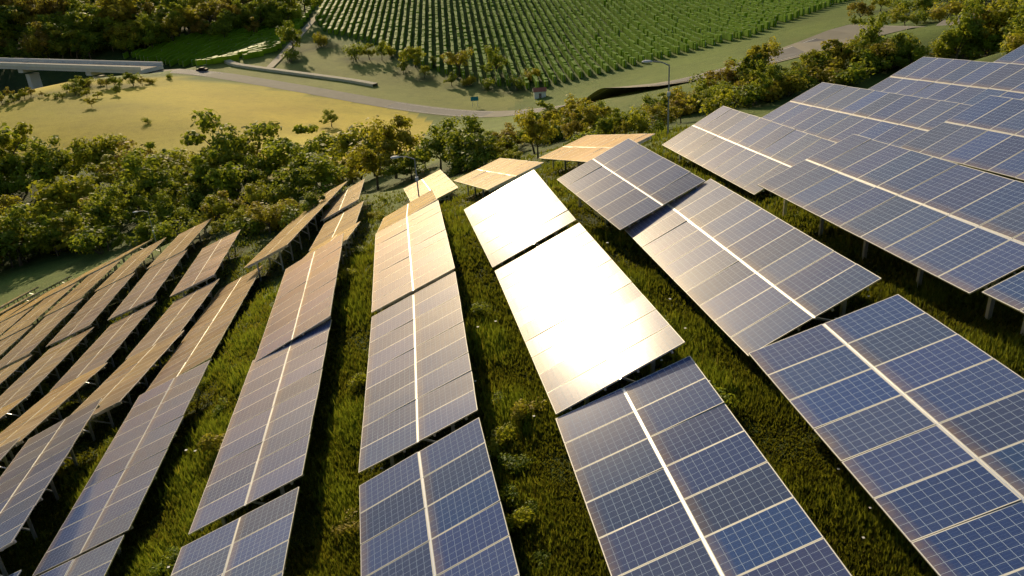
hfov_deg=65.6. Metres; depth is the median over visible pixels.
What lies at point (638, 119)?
shrub
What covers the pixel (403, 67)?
tree
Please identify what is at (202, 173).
tree
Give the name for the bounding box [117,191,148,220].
tree
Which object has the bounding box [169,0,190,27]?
tree
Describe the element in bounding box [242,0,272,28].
tree
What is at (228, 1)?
tree
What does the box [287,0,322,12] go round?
tree
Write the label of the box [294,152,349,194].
tree
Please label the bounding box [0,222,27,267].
tree
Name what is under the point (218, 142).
tree
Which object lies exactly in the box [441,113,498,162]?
tree
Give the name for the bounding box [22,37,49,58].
tree
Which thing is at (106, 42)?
tree
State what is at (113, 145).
tree
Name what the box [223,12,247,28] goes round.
tree
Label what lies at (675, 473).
solar table
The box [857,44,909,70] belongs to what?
shrub
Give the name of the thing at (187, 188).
tree
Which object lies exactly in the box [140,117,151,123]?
shrub
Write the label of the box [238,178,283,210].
tree
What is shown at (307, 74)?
retaining wall
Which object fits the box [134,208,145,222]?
tree
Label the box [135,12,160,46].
tree
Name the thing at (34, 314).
solar table
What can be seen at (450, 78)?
tree
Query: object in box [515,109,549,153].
tree
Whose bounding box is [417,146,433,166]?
tree
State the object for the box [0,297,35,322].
solar table
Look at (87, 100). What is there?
tree
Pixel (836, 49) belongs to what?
tree
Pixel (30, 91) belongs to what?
tree
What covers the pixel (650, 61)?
lamp
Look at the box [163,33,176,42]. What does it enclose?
tree
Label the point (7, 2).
tree
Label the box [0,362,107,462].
solar table
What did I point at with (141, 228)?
tree
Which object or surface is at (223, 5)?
tree
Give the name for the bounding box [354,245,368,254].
weed
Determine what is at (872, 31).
tree
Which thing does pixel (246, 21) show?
tree
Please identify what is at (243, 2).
tree
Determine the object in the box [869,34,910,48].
shrub
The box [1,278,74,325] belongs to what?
solar table
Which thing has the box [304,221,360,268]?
solar table
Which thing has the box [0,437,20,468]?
solar table
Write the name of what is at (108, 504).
solar table
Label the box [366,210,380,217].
weed
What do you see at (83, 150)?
tree
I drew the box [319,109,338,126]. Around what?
tree
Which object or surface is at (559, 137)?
shrub
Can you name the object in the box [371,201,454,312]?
solar table
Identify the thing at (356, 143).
tree
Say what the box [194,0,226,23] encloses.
tree
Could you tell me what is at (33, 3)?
tree
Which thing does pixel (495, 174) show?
solar table
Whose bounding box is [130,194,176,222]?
tree
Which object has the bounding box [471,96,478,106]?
road sign
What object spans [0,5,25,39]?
tree
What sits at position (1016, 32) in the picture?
shrub
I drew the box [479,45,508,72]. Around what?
tree
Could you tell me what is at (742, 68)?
tree
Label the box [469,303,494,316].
weed
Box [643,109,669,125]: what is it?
tree
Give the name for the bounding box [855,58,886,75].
shrub
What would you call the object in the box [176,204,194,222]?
shrub
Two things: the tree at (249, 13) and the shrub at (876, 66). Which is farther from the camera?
the tree at (249, 13)
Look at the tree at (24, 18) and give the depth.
392.66 m
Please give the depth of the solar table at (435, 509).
16.88 m
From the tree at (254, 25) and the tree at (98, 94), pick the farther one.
the tree at (254, 25)
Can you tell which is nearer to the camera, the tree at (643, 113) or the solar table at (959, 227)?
the solar table at (959, 227)
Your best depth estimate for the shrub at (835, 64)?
90.32 m
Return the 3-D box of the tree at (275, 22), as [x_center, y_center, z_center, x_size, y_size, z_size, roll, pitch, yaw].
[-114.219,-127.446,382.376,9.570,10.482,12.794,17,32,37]
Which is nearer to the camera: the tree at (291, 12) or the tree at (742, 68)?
the tree at (742, 68)
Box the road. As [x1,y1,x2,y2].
[152,1,974,116]
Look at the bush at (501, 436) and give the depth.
19.25 m
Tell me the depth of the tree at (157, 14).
377.91 m
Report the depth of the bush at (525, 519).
16.61 m
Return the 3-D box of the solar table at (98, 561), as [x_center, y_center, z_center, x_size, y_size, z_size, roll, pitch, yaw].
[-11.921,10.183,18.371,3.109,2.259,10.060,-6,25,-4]
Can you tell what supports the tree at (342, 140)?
on the terrain ground
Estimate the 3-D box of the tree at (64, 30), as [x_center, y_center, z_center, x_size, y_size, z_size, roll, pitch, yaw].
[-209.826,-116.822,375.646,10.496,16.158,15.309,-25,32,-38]
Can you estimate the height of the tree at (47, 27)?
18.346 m
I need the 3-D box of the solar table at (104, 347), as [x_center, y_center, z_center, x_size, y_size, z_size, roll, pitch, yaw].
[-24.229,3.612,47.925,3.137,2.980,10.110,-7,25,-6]
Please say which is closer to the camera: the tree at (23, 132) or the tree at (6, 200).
the tree at (6, 200)
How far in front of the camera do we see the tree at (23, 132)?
178.07 m
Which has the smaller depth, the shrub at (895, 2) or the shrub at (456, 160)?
the shrub at (456, 160)
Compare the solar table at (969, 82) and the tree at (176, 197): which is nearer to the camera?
the solar table at (969, 82)
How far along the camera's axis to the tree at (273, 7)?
384.20 m
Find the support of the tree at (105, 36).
on the terrain ground
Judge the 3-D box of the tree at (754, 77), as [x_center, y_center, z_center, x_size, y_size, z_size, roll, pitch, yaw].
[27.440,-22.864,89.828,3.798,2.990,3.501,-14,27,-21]
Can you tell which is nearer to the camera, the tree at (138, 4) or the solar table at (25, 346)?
the solar table at (25, 346)
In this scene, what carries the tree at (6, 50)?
on the terrain ground
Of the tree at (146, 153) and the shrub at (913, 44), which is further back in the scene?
the tree at (146, 153)
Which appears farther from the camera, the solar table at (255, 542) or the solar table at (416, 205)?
the solar table at (416, 205)
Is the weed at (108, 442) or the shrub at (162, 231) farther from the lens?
the shrub at (162, 231)
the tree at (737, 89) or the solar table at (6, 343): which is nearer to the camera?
the solar table at (6, 343)
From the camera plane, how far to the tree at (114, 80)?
264.13 m
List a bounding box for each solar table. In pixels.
[0,283,76,349]
[0,287,38,315]
[0,292,37,314]
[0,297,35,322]
[0,298,83,370]
[0,307,32,334]
[0,325,32,356]
[0,327,93,413]
[0,355,31,388]
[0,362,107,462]
[0,394,29,419]
[0,398,101,575]
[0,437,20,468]
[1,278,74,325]
[9,570,21,575]
[20,275,71,303]
[26,278,73,306]
[32,360,209,575]
[40,535,124,575]
[43,258,113,304]
[43,259,121,316]
[46,273,134,346]
[50,301,156,390]
[71,330,183,443]
[87,239,151,281]
[94,237,166,291]
[107,250,186,320]
[125,279,218,359]
[146,265,262,391]
[147,218,211,268]
[170,229,240,296]
[171,487,299,575]
[188,319,331,534]
[244,181,346,281]
[254,233,343,361]
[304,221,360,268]
[309,201,363,250]
[320,179,364,221]
[358,272,477,473]
[359,418,519,575]
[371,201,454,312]
[377,190,436,232]
[404,170,457,205]
[454,158,543,197]
[464,170,575,267]
[495,223,684,414]
[539,134,654,169]
[556,356,851,575]
[557,138,704,242]
[625,179,881,356]
[662,106,835,195]
[748,294,1023,575]
[758,134,1023,319]
[762,82,972,146]
[869,57,1023,104]
[901,95,1023,181]
[982,271,1023,334]
[994,45,1023,64]
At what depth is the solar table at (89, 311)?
56.45 m
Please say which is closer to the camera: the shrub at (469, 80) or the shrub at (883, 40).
the shrub at (883, 40)
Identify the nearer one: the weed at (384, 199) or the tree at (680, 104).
the weed at (384, 199)
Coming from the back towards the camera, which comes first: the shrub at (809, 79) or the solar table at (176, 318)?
the shrub at (809, 79)
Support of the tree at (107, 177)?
on the terrain ground
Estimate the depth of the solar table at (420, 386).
22.30 m
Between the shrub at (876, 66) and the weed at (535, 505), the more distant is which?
the shrub at (876, 66)
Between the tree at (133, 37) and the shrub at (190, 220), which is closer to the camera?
the shrub at (190, 220)
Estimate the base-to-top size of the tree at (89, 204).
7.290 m
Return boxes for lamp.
[133,211,155,240]
[390,156,419,196]
[642,60,670,133]
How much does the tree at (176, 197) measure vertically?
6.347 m
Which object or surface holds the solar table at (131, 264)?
on the terrain ground
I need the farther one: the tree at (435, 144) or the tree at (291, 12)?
the tree at (291, 12)
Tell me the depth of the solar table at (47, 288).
97.58 m
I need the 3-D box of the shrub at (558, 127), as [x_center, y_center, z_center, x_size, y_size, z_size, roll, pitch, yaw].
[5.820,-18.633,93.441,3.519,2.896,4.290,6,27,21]
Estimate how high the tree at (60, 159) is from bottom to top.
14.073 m
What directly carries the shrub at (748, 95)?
on the terrain ground
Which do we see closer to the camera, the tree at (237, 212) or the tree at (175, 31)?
the tree at (237, 212)
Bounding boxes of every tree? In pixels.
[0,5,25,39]
[0,38,17,57]
[0,122,19,164]
[0,122,32,184]
[0,161,29,195]
[0,173,29,205]
[0,194,25,251]
[0,200,42,265]
[0,207,13,265]
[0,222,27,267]
[1,0,13,4]
[1,154,55,193]
[2,143,56,194]
[3,86,14,95]
[6,43,25,57]
[7,211,49,251]
[8,93,19,103]
[10,0,53,14]
[11,9,36,29]
[12,24,27,39]
[16,87,28,98]
[17,32,33,45]
[18,38,29,57]
[20,21,60,58]
[20,172,98,223]
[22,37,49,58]
[22,135,81,186]
[23,0,64,18]
[23,214,68,255]
[24,35,56,58]
[24,87,35,94]
[24,205,68,224]
[26,13,63,34]
[26,14,52,24]
[27,208,81,252]
[46,0,89,14]
[46,30,68,58]
[48,29,106,59]
[49,11,62,25]
[51,224,78,253]
[57,24,77,56]
[58,134,118,187]
[58,187,95,212]
[59,10,85,38]
[61,210,81,229]
[62,162,82,179]
[63,0,81,10]
[63,0,93,19]
[64,3,92,22]
[65,197,116,216]
[68,30,102,59]
[68,76,86,89]
[69,87,80,94]
[73,5,119,47]
[74,181,136,230]
[75,183,105,196]
[75,196,118,218]
[80,87,90,95]
[80,133,144,183]
[81,21,105,53]
[81,154,142,195]
[83,1,117,29]
[83,98,96,105]
[83,215,110,237]
[92,91,103,97]
[95,139,157,175]
[97,0,140,6]
[97,78,111,86]
[100,0,140,20]
[101,27,113,50]
[103,34,121,49]
[106,74,122,85]
[107,23,135,51]
[110,29,131,51]
[111,85,121,92]
[111,232,127,246]
[112,198,125,211]
[113,19,140,43]
[114,150,179,206]
[116,6,143,21]
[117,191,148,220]
[120,141,182,168]
[122,72,140,85]
[123,2,150,25]
[125,27,143,50]
[125,147,191,188]
[130,0,167,15]
[130,32,157,48]
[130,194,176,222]
[131,20,164,39]
[132,19,156,45]
[133,218,170,242]
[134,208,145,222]
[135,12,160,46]
[137,76,146,85]
[141,0,160,6]
[148,5,188,37]
[149,189,181,228]
[150,182,193,217]
[151,5,168,37]
[152,21,169,43]
[156,15,183,40]
[161,0,191,9]
[161,2,189,36]
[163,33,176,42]
[164,168,197,189]
[168,5,206,33]
[168,153,199,181]
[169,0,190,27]
[178,179,232,202]
[180,108,281,188]
[182,150,217,189]
[186,149,247,199]
[187,11,204,28]
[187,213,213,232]
[188,0,226,18]
[190,15,210,34]
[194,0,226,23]
[198,190,245,225]
[199,192,217,217]
[200,190,247,221]
[201,20,214,33]
[201,145,258,196]
[207,12,232,36]
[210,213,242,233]
[211,0,233,5]
[213,0,241,20]
[216,8,241,26]
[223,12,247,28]
[224,207,261,230]
[231,0,247,18]
[232,209,250,230]
[233,137,260,171]
[234,10,267,27]
[237,153,271,187]
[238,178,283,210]
[239,7,265,23]
[240,0,267,9]
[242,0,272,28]
[244,17,259,32]
[245,200,286,233]
[246,201,264,224]
[252,149,265,171]
[253,137,299,182]
[259,0,286,19]
[259,178,282,193]
[261,12,283,27]
[261,124,342,184]
[266,166,317,204]
[274,4,302,22]
[275,20,302,50]
[277,1,289,14]
[277,137,335,195]
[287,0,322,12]
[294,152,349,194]
[297,190,333,221]
[311,122,384,183]
[318,157,359,186]
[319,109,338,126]
[337,144,377,189]
[343,128,393,175]
[345,139,405,189]
[359,43,375,58]
[362,114,420,178]
[375,39,387,55]
[381,150,428,179]
[397,61,408,72]
[398,46,425,66]
[412,116,461,170]
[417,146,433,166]
[419,65,429,77]
[430,55,436,64]
[439,47,473,75]
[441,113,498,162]
[443,72,456,85]
[443,127,481,171]
[473,130,493,138]
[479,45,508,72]
[489,145,505,159]
[492,122,519,139]
[497,124,525,147]
[497,147,522,159]
[510,146,518,156]
[513,107,560,158]
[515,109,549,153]
[522,100,563,126]
[550,93,596,137]
[560,112,588,138]
[561,103,597,130]
[574,101,612,130]
[594,108,633,134]
[596,99,619,116]
[617,120,631,133]
[633,93,663,123]
[635,111,648,122]
[640,102,682,124]
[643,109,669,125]
[649,92,672,113]
[669,92,694,122]
[689,86,712,110]
[704,60,746,86]
[709,81,735,101]
[726,53,768,82]
[730,81,742,101]
[738,75,760,83]
[742,36,783,70]
[742,70,773,103]
[749,59,782,78]
[760,64,796,83]
[782,64,799,72]
[790,60,810,74]
[798,49,825,71]
[817,43,831,63]
[820,37,866,61]
[824,39,844,56]
[843,35,891,67]
[846,0,875,23]
[849,16,859,24]
[854,10,892,48]
[858,17,869,24]
[869,37,897,72]
[870,0,894,10]
[876,43,897,72]
[890,7,918,25]
[891,2,909,12]
[891,32,919,68]
[893,53,909,70]
[899,44,925,63]
[901,39,930,63]
[913,0,938,12]
[933,18,988,58]
[946,0,995,56]
[961,0,1021,51]
[964,24,1008,56]
[968,20,1001,45]
[970,29,999,57]
[974,0,1023,35]
[998,2,1023,35]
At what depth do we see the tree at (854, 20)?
251.52 m
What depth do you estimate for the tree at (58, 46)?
368.29 m
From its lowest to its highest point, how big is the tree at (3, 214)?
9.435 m
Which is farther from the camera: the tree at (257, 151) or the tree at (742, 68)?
the tree at (257, 151)
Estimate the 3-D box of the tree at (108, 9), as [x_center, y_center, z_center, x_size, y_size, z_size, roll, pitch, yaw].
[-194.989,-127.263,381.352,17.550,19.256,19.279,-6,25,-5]
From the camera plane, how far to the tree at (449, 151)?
88.49 m
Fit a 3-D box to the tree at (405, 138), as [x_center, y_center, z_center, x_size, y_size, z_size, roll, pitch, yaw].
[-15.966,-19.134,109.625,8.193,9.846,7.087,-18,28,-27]
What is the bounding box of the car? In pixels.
[196,67,208,70]
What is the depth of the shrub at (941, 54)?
89.72 m
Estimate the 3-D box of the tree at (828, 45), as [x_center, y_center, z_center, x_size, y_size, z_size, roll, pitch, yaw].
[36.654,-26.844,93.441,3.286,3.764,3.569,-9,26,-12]
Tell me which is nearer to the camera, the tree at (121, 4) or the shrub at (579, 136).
the shrub at (579, 136)
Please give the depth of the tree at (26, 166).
171.25 m
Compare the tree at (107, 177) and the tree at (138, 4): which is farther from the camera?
the tree at (138, 4)
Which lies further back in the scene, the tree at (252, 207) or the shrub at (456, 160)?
the shrub at (456, 160)
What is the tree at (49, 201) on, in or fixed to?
on the terrain ground
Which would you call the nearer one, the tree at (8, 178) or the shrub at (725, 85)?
the shrub at (725, 85)
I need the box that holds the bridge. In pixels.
[0,58,163,88]
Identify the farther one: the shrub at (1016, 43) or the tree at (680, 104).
the tree at (680, 104)
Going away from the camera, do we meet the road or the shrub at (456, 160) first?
the shrub at (456, 160)
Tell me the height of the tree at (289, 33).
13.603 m
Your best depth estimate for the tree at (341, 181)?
115.88 m
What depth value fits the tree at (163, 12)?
374.59 m
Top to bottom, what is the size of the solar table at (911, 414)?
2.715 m
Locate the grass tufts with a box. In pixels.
[0,123,1023,575]
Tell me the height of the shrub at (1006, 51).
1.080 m
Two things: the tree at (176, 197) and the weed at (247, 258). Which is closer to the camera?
the weed at (247, 258)
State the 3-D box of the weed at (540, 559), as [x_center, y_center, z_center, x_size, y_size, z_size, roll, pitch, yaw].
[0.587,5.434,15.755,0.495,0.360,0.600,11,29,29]
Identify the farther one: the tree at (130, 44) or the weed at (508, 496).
the tree at (130, 44)
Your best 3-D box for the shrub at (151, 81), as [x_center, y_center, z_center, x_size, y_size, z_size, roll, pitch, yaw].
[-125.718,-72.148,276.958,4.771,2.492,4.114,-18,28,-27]
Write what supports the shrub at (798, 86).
on the terrain ground
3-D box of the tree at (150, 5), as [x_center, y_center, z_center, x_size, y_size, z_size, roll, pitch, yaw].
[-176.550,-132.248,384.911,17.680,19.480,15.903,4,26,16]
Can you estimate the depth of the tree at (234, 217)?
67.41 m
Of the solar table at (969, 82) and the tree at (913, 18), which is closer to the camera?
the solar table at (969, 82)
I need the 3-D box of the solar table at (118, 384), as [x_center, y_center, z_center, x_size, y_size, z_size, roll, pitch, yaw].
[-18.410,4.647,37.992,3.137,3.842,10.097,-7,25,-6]
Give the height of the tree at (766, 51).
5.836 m
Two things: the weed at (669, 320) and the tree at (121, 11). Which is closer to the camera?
the weed at (669, 320)
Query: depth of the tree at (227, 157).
136.69 m
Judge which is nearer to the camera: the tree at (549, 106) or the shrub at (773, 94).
the shrub at (773, 94)
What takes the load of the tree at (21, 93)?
on the terrain ground
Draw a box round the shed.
[533,87,546,98]
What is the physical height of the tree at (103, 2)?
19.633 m
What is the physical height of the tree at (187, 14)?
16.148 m
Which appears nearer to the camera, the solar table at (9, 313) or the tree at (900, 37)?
the solar table at (9, 313)
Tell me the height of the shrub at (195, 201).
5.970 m
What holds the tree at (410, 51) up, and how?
on the terrain ground
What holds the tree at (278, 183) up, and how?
on the terrain ground
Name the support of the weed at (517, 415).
on the terrain ground
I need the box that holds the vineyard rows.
[123,0,846,88]
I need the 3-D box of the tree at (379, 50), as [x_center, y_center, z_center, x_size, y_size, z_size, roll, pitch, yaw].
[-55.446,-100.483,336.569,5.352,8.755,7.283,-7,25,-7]
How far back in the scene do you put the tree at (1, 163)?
171.62 m
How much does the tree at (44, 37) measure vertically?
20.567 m
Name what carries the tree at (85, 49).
on the terrain ground
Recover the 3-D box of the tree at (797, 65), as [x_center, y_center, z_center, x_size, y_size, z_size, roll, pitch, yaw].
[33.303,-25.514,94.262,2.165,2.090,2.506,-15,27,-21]
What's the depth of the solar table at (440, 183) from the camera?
59.33 m
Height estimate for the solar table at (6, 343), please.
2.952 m
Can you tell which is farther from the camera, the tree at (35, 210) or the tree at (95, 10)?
the tree at (95, 10)
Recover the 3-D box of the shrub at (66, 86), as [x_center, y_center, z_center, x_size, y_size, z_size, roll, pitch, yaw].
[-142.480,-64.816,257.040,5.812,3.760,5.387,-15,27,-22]
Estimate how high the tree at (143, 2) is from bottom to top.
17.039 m
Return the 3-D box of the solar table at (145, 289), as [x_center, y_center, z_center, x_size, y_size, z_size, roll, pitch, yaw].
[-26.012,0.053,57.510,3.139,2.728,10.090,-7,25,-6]
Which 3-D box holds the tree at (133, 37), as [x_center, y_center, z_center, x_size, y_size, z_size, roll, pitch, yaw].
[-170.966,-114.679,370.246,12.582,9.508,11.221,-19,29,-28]
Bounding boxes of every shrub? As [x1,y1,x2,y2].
[4,240,34,262]
[34,209,70,255]
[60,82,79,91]
[62,213,113,253]
[66,223,119,254]
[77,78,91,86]
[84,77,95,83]
[121,210,174,248]
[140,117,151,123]
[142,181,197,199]
[145,78,158,83]
[148,215,185,244]
[149,186,183,206]
[165,73,172,78]
[175,188,209,216]
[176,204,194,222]
[177,189,204,213]
[179,209,205,233]
[223,214,268,237]
[244,198,300,230]
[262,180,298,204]
[278,203,301,229]
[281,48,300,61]
[282,202,324,219]
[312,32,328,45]
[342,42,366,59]
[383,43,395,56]
[445,158,462,175]
[448,151,476,169]
[454,148,498,172]
[461,75,476,85]
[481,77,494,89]
[489,134,517,151]
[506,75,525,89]
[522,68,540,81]
[543,126,562,142]
[550,115,565,139]
[565,127,601,143]
[569,117,591,136]
[589,109,622,134]
[627,105,651,133]
[647,114,664,132]
[663,86,699,114]
[688,71,719,93]
[697,85,738,115]
[709,82,746,104]
[732,84,768,107]
[740,74,793,101]
[773,74,808,96]
[785,67,819,88]
[797,56,847,81]
[798,52,834,76]
[814,68,845,84]
[828,55,880,84]
[830,44,862,70]
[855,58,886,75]
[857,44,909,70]
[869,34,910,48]
[885,0,905,11]
[888,2,906,17]
[888,37,928,63]
[891,29,912,43]
[901,0,932,13]
[910,9,932,24]
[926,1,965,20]
[926,38,951,57]
[944,29,985,59]
[998,26,1023,52]
[1001,39,1011,54]
[1003,33,1023,50]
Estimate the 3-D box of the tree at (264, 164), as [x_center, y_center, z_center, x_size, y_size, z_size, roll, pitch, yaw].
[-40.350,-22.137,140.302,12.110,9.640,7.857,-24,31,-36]
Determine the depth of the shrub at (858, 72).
86.63 m
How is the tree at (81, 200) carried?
on the terrain ground
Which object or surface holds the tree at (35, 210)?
on the terrain ground
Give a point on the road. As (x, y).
(840, 34)
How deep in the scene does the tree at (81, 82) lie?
259.15 m
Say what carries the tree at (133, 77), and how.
on the terrain ground
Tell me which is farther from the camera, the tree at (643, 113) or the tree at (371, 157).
the tree at (371, 157)
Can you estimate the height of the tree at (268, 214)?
2.914 m
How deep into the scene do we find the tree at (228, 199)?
73.85 m
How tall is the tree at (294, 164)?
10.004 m
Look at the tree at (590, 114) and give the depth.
77.21 m
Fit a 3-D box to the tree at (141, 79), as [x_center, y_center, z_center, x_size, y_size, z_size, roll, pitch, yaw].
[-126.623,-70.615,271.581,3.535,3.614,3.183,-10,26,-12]
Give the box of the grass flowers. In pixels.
[167,242,1014,573]
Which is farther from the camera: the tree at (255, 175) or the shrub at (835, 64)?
the tree at (255, 175)
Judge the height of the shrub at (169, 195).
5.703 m
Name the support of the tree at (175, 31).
on the terrain ground
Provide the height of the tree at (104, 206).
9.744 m
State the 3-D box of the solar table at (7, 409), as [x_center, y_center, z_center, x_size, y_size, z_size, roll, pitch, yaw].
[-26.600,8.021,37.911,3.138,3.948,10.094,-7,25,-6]
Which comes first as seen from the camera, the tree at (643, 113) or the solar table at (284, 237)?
the solar table at (284, 237)
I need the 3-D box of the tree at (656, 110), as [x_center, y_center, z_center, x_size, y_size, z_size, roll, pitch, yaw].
[11.074,-12.586,59.414,2.436,2.329,2.902,-18,28,-27]
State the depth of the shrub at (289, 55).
331.38 m
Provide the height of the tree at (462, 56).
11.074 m
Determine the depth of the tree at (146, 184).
135.70 m
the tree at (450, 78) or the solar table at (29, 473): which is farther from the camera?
the tree at (450, 78)
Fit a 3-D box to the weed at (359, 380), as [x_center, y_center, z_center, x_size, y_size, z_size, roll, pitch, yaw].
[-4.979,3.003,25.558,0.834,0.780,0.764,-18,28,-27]
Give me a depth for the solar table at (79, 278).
74.78 m
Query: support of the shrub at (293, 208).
on the terrain ground
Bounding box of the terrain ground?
[0,0,1023,575]
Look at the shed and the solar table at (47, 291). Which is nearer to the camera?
the solar table at (47, 291)
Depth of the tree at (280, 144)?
132.90 m
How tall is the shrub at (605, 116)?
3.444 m
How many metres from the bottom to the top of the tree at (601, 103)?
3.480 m
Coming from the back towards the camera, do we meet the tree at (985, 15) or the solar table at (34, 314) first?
the tree at (985, 15)
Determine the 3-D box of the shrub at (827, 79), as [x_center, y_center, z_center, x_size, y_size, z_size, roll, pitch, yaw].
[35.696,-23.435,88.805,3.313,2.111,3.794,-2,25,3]
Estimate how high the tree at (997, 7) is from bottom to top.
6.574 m
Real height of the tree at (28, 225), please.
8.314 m
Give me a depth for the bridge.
323.28 m
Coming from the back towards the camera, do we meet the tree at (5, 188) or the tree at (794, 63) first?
the tree at (5, 188)
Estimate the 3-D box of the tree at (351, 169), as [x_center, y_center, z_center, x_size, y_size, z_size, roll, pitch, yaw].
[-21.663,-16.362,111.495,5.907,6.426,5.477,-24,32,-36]
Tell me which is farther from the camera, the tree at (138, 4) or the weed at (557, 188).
the tree at (138, 4)
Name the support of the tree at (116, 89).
on the terrain ground
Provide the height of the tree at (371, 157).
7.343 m
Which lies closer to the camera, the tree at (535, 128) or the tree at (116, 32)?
the tree at (535, 128)
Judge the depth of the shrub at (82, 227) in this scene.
126.00 m
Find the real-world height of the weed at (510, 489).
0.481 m
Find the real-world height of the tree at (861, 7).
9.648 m
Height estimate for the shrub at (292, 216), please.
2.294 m
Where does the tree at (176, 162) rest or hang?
on the terrain ground
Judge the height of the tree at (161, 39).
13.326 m
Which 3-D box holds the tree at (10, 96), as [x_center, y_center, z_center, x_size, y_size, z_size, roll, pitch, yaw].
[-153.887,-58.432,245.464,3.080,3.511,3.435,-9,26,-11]
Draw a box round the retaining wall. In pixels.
[205,60,377,86]
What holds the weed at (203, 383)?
on the terrain ground
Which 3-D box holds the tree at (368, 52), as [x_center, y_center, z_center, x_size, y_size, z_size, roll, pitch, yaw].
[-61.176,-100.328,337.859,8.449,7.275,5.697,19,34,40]
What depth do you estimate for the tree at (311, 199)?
63.92 m
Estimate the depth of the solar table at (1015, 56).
33.35 m
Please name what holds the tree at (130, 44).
on the terrain ground
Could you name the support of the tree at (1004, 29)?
on the terrain ground
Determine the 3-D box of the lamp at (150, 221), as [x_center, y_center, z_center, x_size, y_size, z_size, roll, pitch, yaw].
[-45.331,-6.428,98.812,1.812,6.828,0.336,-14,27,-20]
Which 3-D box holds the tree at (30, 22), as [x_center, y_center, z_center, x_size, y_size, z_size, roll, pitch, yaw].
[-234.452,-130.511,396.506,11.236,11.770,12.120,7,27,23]
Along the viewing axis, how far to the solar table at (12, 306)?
88.63 m
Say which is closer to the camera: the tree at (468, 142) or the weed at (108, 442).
the weed at (108, 442)
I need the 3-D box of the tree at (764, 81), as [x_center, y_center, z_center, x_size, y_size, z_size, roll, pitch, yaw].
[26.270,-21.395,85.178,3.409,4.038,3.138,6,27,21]
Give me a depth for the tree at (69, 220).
128.95 m
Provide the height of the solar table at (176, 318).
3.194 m
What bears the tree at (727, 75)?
on the terrain ground
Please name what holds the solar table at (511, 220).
on the terrain ground
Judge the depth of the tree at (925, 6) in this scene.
244.25 m
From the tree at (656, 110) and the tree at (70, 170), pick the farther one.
the tree at (70, 170)
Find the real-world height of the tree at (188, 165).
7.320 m
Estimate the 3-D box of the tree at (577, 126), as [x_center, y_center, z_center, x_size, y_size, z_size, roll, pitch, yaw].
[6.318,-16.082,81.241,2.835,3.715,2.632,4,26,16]
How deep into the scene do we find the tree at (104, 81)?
263.26 m
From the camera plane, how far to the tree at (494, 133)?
97.26 m
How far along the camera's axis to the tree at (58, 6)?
393.16 m
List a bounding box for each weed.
[103,437,111,447]
[145,554,177,575]
[166,546,180,561]
[197,431,226,452]
[198,378,209,390]
[207,397,229,418]
[242,255,250,260]
[331,508,359,539]
[338,268,360,279]
[346,372,366,392]
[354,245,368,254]
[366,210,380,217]
[374,213,384,220]
[380,196,387,203]
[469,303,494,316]
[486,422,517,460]
[489,390,505,408]
[495,453,537,477]
[499,483,518,500]
[499,488,521,509]
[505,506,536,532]
[510,397,549,422]
[513,499,540,518]
[530,548,552,572]
[552,186,564,191]
[662,315,675,327]
[711,383,739,411]
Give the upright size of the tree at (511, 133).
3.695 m
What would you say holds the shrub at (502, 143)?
on the terrain ground
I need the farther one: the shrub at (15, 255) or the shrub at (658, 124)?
the shrub at (15, 255)
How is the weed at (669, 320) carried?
on the terrain ground
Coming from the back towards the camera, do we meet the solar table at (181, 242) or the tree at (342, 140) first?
the tree at (342, 140)
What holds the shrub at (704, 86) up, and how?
on the terrain ground
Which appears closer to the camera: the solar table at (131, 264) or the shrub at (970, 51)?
the solar table at (131, 264)
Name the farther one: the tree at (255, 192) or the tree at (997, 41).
the tree at (997, 41)
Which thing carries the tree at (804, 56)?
on the terrain ground
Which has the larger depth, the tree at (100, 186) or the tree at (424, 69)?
the tree at (424, 69)
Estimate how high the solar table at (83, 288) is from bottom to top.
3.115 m
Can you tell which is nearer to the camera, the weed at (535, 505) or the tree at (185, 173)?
the weed at (535, 505)
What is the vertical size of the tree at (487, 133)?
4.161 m
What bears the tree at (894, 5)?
on the terrain ground
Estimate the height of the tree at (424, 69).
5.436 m
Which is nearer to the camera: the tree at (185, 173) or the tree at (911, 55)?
the tree at (911, 55)
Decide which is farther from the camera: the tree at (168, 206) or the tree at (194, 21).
the tree at (194, 21)
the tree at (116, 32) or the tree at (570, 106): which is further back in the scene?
the tree at (116, 32)
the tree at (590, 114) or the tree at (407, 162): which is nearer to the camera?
the tree at (590, 114)
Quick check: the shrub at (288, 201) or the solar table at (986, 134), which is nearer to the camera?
the solar table at (986, 134)
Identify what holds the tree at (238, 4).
on the terrain ground
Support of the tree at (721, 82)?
on the terrain ground
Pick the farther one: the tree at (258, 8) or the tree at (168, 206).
the tree at (258, 8)
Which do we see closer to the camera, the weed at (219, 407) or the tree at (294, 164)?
the weed at (219, 407)

